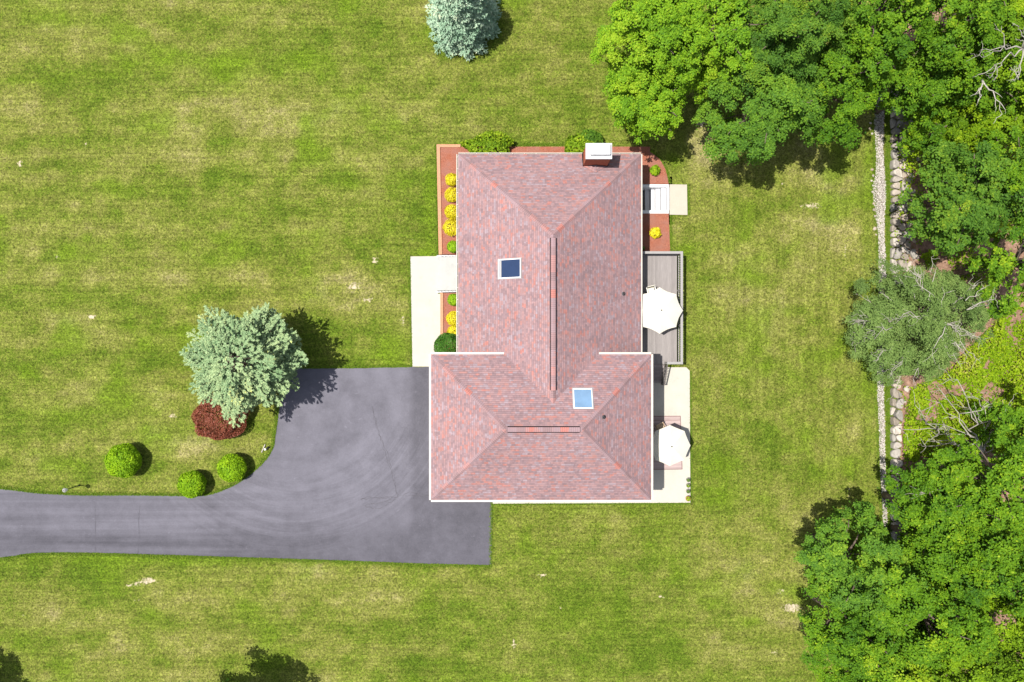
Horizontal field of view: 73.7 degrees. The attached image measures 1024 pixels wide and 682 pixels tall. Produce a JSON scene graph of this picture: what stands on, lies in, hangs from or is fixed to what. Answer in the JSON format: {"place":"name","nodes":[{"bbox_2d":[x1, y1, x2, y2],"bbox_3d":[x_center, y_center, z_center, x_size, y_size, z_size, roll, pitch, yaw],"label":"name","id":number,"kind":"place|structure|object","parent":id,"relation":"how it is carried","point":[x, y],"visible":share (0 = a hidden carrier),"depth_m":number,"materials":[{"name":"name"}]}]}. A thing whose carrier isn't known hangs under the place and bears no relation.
{"place":"outdoors","nodes":[
{"label":"outdoors","id":0,"kind":"place"},
{"bbox_2d":[0,367,492,564],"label":"driveway","id":1,"kind":"structure","parent":0,"point":[313,480],"depth_m":49.98,"materials":[{"name":"grey asphalt"}]},
{"bbox_2d":[362,407,427,508],"bbox_3d":[-10.005,9.205,49.975,4.366,0.001,7.809,-32,90,0],"label":"asphalt crack","id":2,"kind":"object","parent":1,"relation":"on","point":[392,478],"visible":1,"depth_m":49.98,"materials":[{"name":"grey asphalt"}]},
{"bbox_2d":[0,0,903,681],"bbox_3d":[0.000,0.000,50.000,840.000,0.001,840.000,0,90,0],"label":"lawn","id":3,"kind":"structure","parent":0,"point":[170,170],"depth_m":50.00,"materials":[{"name":"green plant"}]},
{"bbox_2d":[62,484,79,492],"bbox_3d":[-31.677,10.565,49.070,0.320,1.860,0.320,0,90,0],"label":"lamp post","id":4,"kind":"object","parent":3,"relation":"on","point":[64,490],"visible":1,"depth_m":48.38,"materials":[{"name":"white metal"}]},
{"bbox_2d":[104,443,141,477],"bbox_3d":[-27.977,8.600,49.077,2.597,1.934,2.556,0,90,0],"label":"globe shrub","id":5,"kind":"object","parent":3,"relation":"on","point":[115,464],"visible":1,"depth_m":48.56,"materials":[{"name":"green plant"}]},
{"bbox_2d":[176,470,206,498],"bbox_3d":[-23.079,10.336,49.231,2.072,1.626,2.062,0,90,0],"label":"globe shrub","id":6,"kind":"object","parent":3,"relation":"on","point":[186,487],"visible":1,"depth_m":48.76,"materials":[{"name":"green plant"}]},
{"bbox_2d":[191,397,249,440],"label":"japanese maple","id":7,"kind":"object","parent":3,"relation":"on","point":[205,421],"visible":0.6,"depth_m":48.55,"materials":[{"name":"red plant"}]},
{"bbox_2d":[216,453,247,481],"bbox_3d":[-20.179,9.140,49.202,2.164,1.684,2.132,0,90,0],"label":"globe shrub","id":8,"kind":"object","parent":3,"relation":"on","point":[226,463],"visible":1,"depth_m":48.71,"materials":[{"name":"green plant"}]},
{"bbox_2d":[179,302,308,427],"bbox_3d":[-17.866,1.535,46.412,8.595,7.377,8.494,0,90,0],"label":"silver spruce","id":9,"kind":"object","parent":3,"relation":"on","point":[224,351],"visible":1,"depth_m":44.82,"materials":[{"name":"green plant"}]},
{"bbox_2d":[410,256,439,366],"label":"front walk","id":10,"kind":"structure","parent":3,"relation":"on","point":[425,307],"depth_m":49.95,"materials":[{"name":"concrete"}]},
{"bbox_2d":[440,293,442,333],"bbox_3d":[-5.135,-1.654,49.970,0.219,0.160,3.856,0,90,0],"label":"brick edging","id":11,"kind":"object","parent":3,"relation":"on","point":[441,313],"visible":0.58,"depth_m":49.89,"materials":[{"name":"brown brick"}]},
{"bbox_2d":[437,254,455,292],"bbox_3d":[-4.366,-4.886,49.370,2.209,1.461,2.704,0,90,0],"label":"front stoop","id":12,"kind":"object","parent":3,"relation":"on","point":[446,273],"visible":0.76,"depth_m":49.46,"materials":[{"name":"concrete"}]},
{"bbox_2d":[437,144,460,254],"bbox_3d":[-4.641,-10.297,49.970,1.754,0.160,8.168,0,90,0],"label":"brick edging","id":13,"kind":"object","parent":3,"relation":"on","point":[439,146],"visible":0.99,"depth_m":49.89,"materials":[{"name":"brown brick"}]},
{"bbox_2d":[443,293,455,351],"bbox_3d":[-3.717,-0.751,49.965,2.746,0.001,5.713,0,90,0],"label":"mulch bed","id":14,"kind":"object","parent":3,"relation":"on","point":[447,308],"visible":0.2,"depth_m":49.97,"materials":[{"name":"brown soil"}]},
{"bbox_2d":[434,333,455,351],"bbox_3d":[-4.611,0.435,49.242,2.113,1.606,2.145,0,90,0],"label":"boxwood","id":15,"kind":"object","parent":14,"relation":"on","point":[439,343],"visible":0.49,"depth_m":48.70,"materials":[{"name":"green plant"}]},
{"bbox_2d":[446,311,455,325],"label":"golden shrub","id":16,"kind":"object","parent":14,"relation":"on","point":[449,315],"visible":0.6,"depth_m":49.36,"materials":[{"name":"yellow plant"}]},
{"bbox_2d":[446,325,455,338],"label":"golden shrub","id":17,"kind":"object","parent":14,"relation":"on","point":[453,327],"visible":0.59,"depth_m":49.32,"materials":[{"name":"yellow plant"}]},
{"bbox_2d":[447,293,455,305],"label":"ball shrub","id":18,"kind":"object","parent":14,"relation":"on","point":[452,296],"visible":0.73,"depth_m":49.36,"materials":[{"name":"green plant"}]},
{"bbox_2d":[424,0,502,60],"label":"blue spruce","id":19,"kind":"object","parent":3,"relation":"on","point":[458,25],"visible":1,"depth_m":47.65,"materials":[{"name":"green plant"}]},
{"bbox_2d":[429,143,652,501],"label":"house","id":20,"kind":"structure","parent":3,"relation":"on","point":[541,384],"depth_m":44.88,"materials":[{"name":"tile"}]},
{"bbox_2d":[642,184,668,213],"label":"steps","id":21,"kind":"structure","parent":20,"relation":"attached to","point":[655,198],"depth_m":50.29,"materials":[{"name":"white paint"}]},
{"bbox_2d":[440,147,649,253],"bbox_3d":[2.399,-10.226,49.965,15.418,0.001,8.002,0,90,0],"label":"mulch bed","id":22,"kind":"object","parent":3,"relation":"on","point":[447,160],"visible":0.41,"depth_m":49.97,"materials":[{"name":"brown soil"}]},
{"bbox_2d":[443,219,455,235],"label":"golden shrub","id":23,"kind":"object","parent":22,"relation":"on","point":[445,229],"visible":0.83,"depth_m":49.38,"materials":[{"name":"yellow plant"}]},
{"bbox_2d":[444,187,455,201],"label":"golden shrub","id":24,"kind":"object","parent":22,"relation":"on","point":[449,192],"visible":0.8,"depth_m":49.39,"materials":[{"name":"yellow plant"}]},
{"bbox_2d":[444,204,455,219],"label":"golden shrub","id":25,"kind":"object","parent":22,"relation":"on","point":[449,208],"visible":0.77,"depth_m":49.40,"materials":[{"name":"yellow plant"}]},
{"bbox_2d":[445,173,455,186],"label":"golden shrub","id":26,"kind":"object","parent":22,"relation":"on","point":[448,176],"visible":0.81,"depth_m":49.39,"materials":[{"name":"yellow plant"}]},
{"bbox_2d":[447,240,455,252],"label":"ball shrub","id":27,"kind":"object","parent":22,"relation":"on","point":[452,243],"visible":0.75,"depth_m":49.36,"materials":[{"name":"green plant"}]},
{"bbox_2d":[460,130,513,152],"bbox_3d":[-1.790,-14.239,49.350,3.959,1.401,2.228,0,90,0],"label":"spreading shrub","id":28,"kind":"object","parent":22,"relation":"on","point":[503,144],"visible":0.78,"depth_m":49.02,"materials":[{"name":"green plant"}]},
{"bbox_2d":[564,132,593,152],"bbox_3d":[4.891,-14.134,49.377,2.224,1.340,1.763,14,90,0],"label":"leafy shrub","id":29,"kind":"object","parent":3,"relation":"on","point":[571,143],"visible":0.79,"depth_m":49.03,"materials":[{"name":"green plant"}]},
{"bbox_2d":[576,129,603,143],"bbox_3d":[5.617,-14.618,49.453,2.123,1.189,1.574,0,90,0],"label":"leafy shrub","id":30,"kind":"object","parent":3,"relation":"on","point":[592,135],"visible":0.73,"depth_m":49.12,"materials":[{"name":"green plant"}]},
{"bbox_2d":[606,61,687,144],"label":"maple tree","id":31,"kind":"object","parent":3,"relation":"on","point":[646,113],"visible":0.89,"depth_m":43.35,"materials":[{"name":"green plant"}]},
{"bbox_2d":[632,150,668,183],"bbox_3d":[9.940,-12.727,49.960,3.045,0.001,2.510,0,90,0],"label":"mulch bed","id":32,"kind":"object","parent":3,"relation":"on","point":[649,159],"visible":0.71,"depth_m":49.96,"materials":[{"name":"brown soil"}]},
{"bbox_2d":[650,164,659,175],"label":"hosta","id":33,"kind":"object","parent":32,"relation":"on","point":[656,169],"visible":1,"depth_m":49.62,"materials":[{"name":"green plant"}]},
{"bbox_2d":[589,0,722,104],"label":"maple tree","id":34,"kind":"object","parent":3,"relation":"on","point":[643,21],"visible":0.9,"depth_m":41.90,"materials":[{"name":"green plant"}]},
{"bbox_2d":[642,214,669,250],"bbox_3d":[9.995,-7.864,49.960,3.155,0.001,2.946,0,90,0],"label":"mulch bed","id":35,"kind":"object","parent":3,"relation":"on","point":[662,241],"visible":0.5,"depth_m":49.96,"materials":[{"name":"brown soil"}]},
{"bbox_2d":[649,227,661,238],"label":"hosta","id":36,"kind":"object","parent":35,"relation":"on","point":[655,233],"visible":1,"depth_m":49.60,"materials":[{"name":"yellow plant"}]},
{"bbox_2d":[642,251,682,384],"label":"deck","id":37,"kind":"structure","parent":3,"relation":"on","point":[659,268],"depth_m":49.10,"materials":[{"name":"paint"}]},
{"bbox_2d":[645,285,655,292],"bbox_3d":[9.900,-3.586,48.599,0.640,1.003,0.655,-12,90,0],"label":"patio chair","id":38,"kind":"object","parent":37,"relation":"on","point":[650,288],"visible":0.56,"depth_m":48.64,"materials":[{"name":"plastic"}]},
{"bbox_2d":[642,287,682,333],"bbox_3d":[10.255,-2.117,47.920,2.982,2.360,2.982,-22,90,0],"label":"patio umbrella","id":39,"kind":"object","parent":37,"relation":"on","point":[662,310],"visible":1,"depth_m":47.20,"materials":[{"name":"fabric"}]},
{"bbox_2d":[669,184,686,214],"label":"side slab","id":40,"kind":"structure","parent":3,"relation":"on","point":[677,199],"depth_m":49.94,"materials":[{"name":"concrete"}]},
{"bbox_2d":[662,0,777,100],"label":"maple tree","id":41,"kind":"object","parent":3,"relation":"on","point":[734,41],"visible":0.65,"depth_m":40.53,"materials":[{"name":"green plant"}]},
{"bbox_2d":[691,38,840,167],"bbox_3d":[16.678,-15.578,45.245,9.293,9.739,8.547,0,90,0],"label":"maple tree","id":42,"kind":"object","parent":3,"relation":"on","point":[772,121],"visible":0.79,"depth_m":42.37,"materials":[{"name":"green plant"}]},
{"bbox_2d":[717,0,857,104],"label":"maple tree","id":43,"kind":"object","parent":3,"relation":"on","point":[788,21],"visible":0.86,"depth_m":40.55,"materials":[{"name":"green plant"}]},
{"bbox_2d":[798,38,901,151],"bbox_3d":[20.978,-16.131,44.878,5.978,10.455,7.564,0,90,0],"label":"maple tree","id":44,"kind":"object","parent":3,"relation":"on","point":[852,108],"visible":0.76,"depth_m":41.76,"materials":[{"name":"green plant"}]},
{"bbox_2d":[797,562,903,681],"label":"woodland tree","id":45,"kind":"object","parent":3,"relation":"on","point":[858,629],"visible":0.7,"depth_m":42.39,"materials":[{"name":"green plant"}]},
{"bbox_2d":[793,499,928,630],"bbox_3d":[22.362,14.897,44.807,6.375,10.617,8.390,-29,90,0],"label":"woodland tree","id":46,"kind":"object","parent":3,"relation":"on","point":[823,558],"visible":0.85,"depth_m":42.37,"materials":[{"name":"green plant"}]},
{"bbox_2d":[812,619,939,681],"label":"woodland tree","id":47,"kind":"object","parent":3,"relation":"on","point":[891,669],"visible":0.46,"depth_m":40.64,"materials":[{"name":"green plant"}]},
{"bbox_2d":[819,0,935,97],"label":"woodland tree","id":48,"kind":"object","parent":3,"relation":"on","point":[865,32],"visible":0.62,"depth_m":39.97,"materials":[{"name":"green plant"}]},
{"bbox_2d":[874,100,886,525],"bbox_3d":[27.059,-1.371,49.988,0.873,0.001,33.332,-1,90,0],"label":"gravel strip","id":49,"kind":"object","parent":3,"relation":"on","point":[882,257],"visible":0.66,"depth_m":49.99,"materials":[{"name":"grey gravel"}]},
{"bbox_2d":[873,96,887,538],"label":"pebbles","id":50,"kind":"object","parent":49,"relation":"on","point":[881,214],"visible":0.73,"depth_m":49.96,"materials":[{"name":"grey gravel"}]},
{"bbox_2d":[891,474,913,495],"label":"sapling","id":51,"kind":"object","parent":3,"relation":"on","point":[905,483],"visible":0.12,"depth_m":47.10,"materials":[{"name":"green plant"}]},
{"bbox_2d":[889,86,918,541],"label":"stone wall","id":52,"kind":"structure","parent":3,"relation":"on","point":[897,174],"depth_m":49.66,"materials":[{"name":"grey stone"}]},
{"bbox_2d":[874,58,965,121],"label":"woodland tree","id":53,"kind":"object","parent":3,"relation":"on","point":[915,97],"visible":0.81,"depth_m":43.08,"materials":[{"name":"green plant"}]},
{"bbox_2d":[842,256,1006,401],"bbox_3d":[27.519,-1.872,46.140,10.504,7.338,9.550,-37,90,0],"label":"grey green tree","id":54,"kind":"object","parent":3,"relation":"on","point":[890,316],"visible":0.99,"depth_m":44.64,"materials":[{"name":"green plant"}]},
{"bbox_2d":[848,547,1001,675],"bbox_3d":[25.753,16.718,44.054,9.280,12.129,7.815,0,90,0],"label":"woodland tree","id":55,"kind":"object","parent":3,"relation":"on","point":[935,600],"visible":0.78,"depth_m":39.81,"materials":[{"name":"green plant"}]},
{"bbox_2d":[844,0,1023,681],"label":"undergrowth","id":56,"kind":"object","parent":3,"relation":"on","point":[980,379],"visible":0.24,"depth_m":49.38,"materials":[{"name":"green plant"}]},
{"bbox_2d":[870,0,1021,99],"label":"woodland tree","id":57,"kind":"object","parent":3,"relation":"on","point":[941,50],"visible":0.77,"depth_m":40.18,"materials":[{"name":"green plant"}]},
{"bbox_2d":[890,521,1023,600],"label":"woodland tree","id":58,"kind":"object","parent":3,"relation":"on","point":[938,561],"visible":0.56,"depth_m":40.64,"materials":[{"name":"green plant"}]},
{"bbox_2d":[493,367,689,503],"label":"patio","id":59,"kind":"structure","parent":0,"point":[671,396],"depth_m":49.95,"materials":[{"name":"concrete"}]},
{"bbox_2d":[653,416,682,469],"bbox_3d":[11.046,7.453,49.942,2.853,0.012,3.969,0,90,0],"label":"outdoor rug","id":60,"kind":"object","parent":59,"relation":"on","point":[674,421],"visible":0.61,"depth_m":49.94,"materials":[{"name":"fabric"}]},
{"bbox_2d":[654,421,664,429],"bbox_3d":[10.745,6.224,49.444,0.640,1.003,0.655,-28,90,0],"label":"patio chair","id":61,"kind":"object","parent":60,"relation":"on","point":[659,426],"visible":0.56,"depth_m":49.48,"materials":[{"name":"fabric"}]},
{"bbox_2d":[653,425,689,465],"bbox_3d":[11.063,7.317,48.555,2.652,2.790,2.652,-22,90,0],"label":"patio umbrella","id":62,"kind":"object","parent":60,"relation":"on","point":[671,445],"visible":0.97,"depth_m":47.63,"materials":[{"name":"fabric"}]},
{"bbox_2d":[877,454,989,567],"bbox_3d":[27.264,11.156,45.279,6.479,8.885,7.366,0,90,0],"label":"woodland tree","id":63,"kind":"object","parent":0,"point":[916,512],"visible":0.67,"depth_m":43.08,"materials":[{"name":"green plant"}]},
{"bbox_2d":[897,0,1023,680],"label":"woodland floor","id":64,"kind":"structure","parent":0,"point":[941,263],"depth_m":49.64,"materials":[{"name":"green plant"}]},
{"bbox_2d":[895,103,972,170],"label":"woodland tree","id":65,"kind":"object","parent":64,"relation":"on","point":[925,123],"visible":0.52,"depth_m":45.83,"materials":[{"name":"green plant"}]},
{"bbox_2d":[900,463,1007,538],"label":"woodland tree","id":66,"kind":"object","parent":64,"relation":"on","point":[986,503],"visible":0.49,"depth_m":42.08,"materials":[{"name":"green plant"}]},
{"bbox_2d":[894,368,1014,464],"bbox_3d":[29.996,5.294,46.669,9.370,5.579,5.770,17,90,0],"label":"dead tree","id":67,"kind":"object","parent":64,"relation":"on","point":[975,437],"visible":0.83,"depth_m":46.63,"materials":[{"name":"grey wood"}]},
{"bbox_2d":[895,139,1023,257],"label":"woodland tree","id":68,"kind":"object","parent":64,"relation":"on","point":[949,222],"visible":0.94,"depth_m":41.81,"materials":[{"name":"green plant"}]},
{"bbox_2d":[902,83,1021,159],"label":"woodland tree","id":69,"kind":"object","parent":64,"relation":"on","point":[969,134],"visible":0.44,"depth_m":44.49,"materials":[{"name":"green plant"}]},
{"bbox_2d":[918,595,1023,681],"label":"woodland tree","id":70,"kind":"object","parent":64,"relation":"on","point":[1005,667],"visible":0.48,"depth_m":39.94,"materials":[{"name":"green plant"}]},
{"bbox_2d":[925,30,1023,124],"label":"woodland tree","id":71,"kind":"object","parent":64,"relation":"on","point":[954,83],"visible":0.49,"depth_m":42.35,"materials":[{"name":"green plant"}]},
{"bbox_2d":[926,421,1023,533],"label":"woodland tree","id":72,"kind":"object","parent":64,"relation":"on","point":[1001,475],"visible":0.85,"depth_m":41.50,"materials":[{"name":"green plant"}]},
{"bbox_2d":[929,516,1023,618],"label":"woodland tree","id":73,"kind":"object","parent":64,"relation":"on","point":[1006,557],"visible":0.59,"depth_m":39.79,"materials":[{"name":"green plant"}]},
{"bbox_2d":[950,126,1023,214],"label":"woodland tree","id":74,"kind":"object","parent":64,"relation":"on","point":[1017,172],"visible":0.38,"depth_m":41.29,"materials":[{"name":"green plant"}]},
{"bbox_2d":[950,0,1023,93],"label":"woodland tree","id":75,"kind":"object","parent":64,"relation":"on","point":[1018,5],"visible":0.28,"depth_m":40.47,"materials":[{"name":"green plant"}]},
{"bbox_2d":[951,212,1023,319],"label":"woodland tree","id":76,"kind":"object","parent":64,"relation":"on","point":[1001,268],"visible":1,"depth_m":43.31,"materials":[{"name":"green plant"}]},
{"bbox_2d":[965,380,1023,451],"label":"woodland tree","id":77,"kind":"object","parent":64,"relation":"on","point":[1012,418],"visible":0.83,"depth_m":45.28,"materials":[{"name":"green plant"}]},
{"bbox_2d":[969,76,1023,144],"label":"woodland tree","id":78,"kind":"object","parent":64,"relation":"on","point":[1016,119],"visible":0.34,"depth_m":43.90,"materials":[{"name":"green plant"}]},
{"bbox_2d":[971,79,1005,120],"bbox_3d":[27.531,-13.878,39.440,1.351,0.806,2.482,-33,90,0],"label":"bare branch","id":79,"kind":"object","parent":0,"point":[983,82],"visible":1,"depth_m":39.47,"materials":[{"name":"grey wood"}]},
{"bbox_2d":[971,23,1023,80],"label":"bare branch","id":80,"kind":"object","parent":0,"point":[1010,47],"visible":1,"depth_m":38.46,"materials":[{"name":"grey wood"}]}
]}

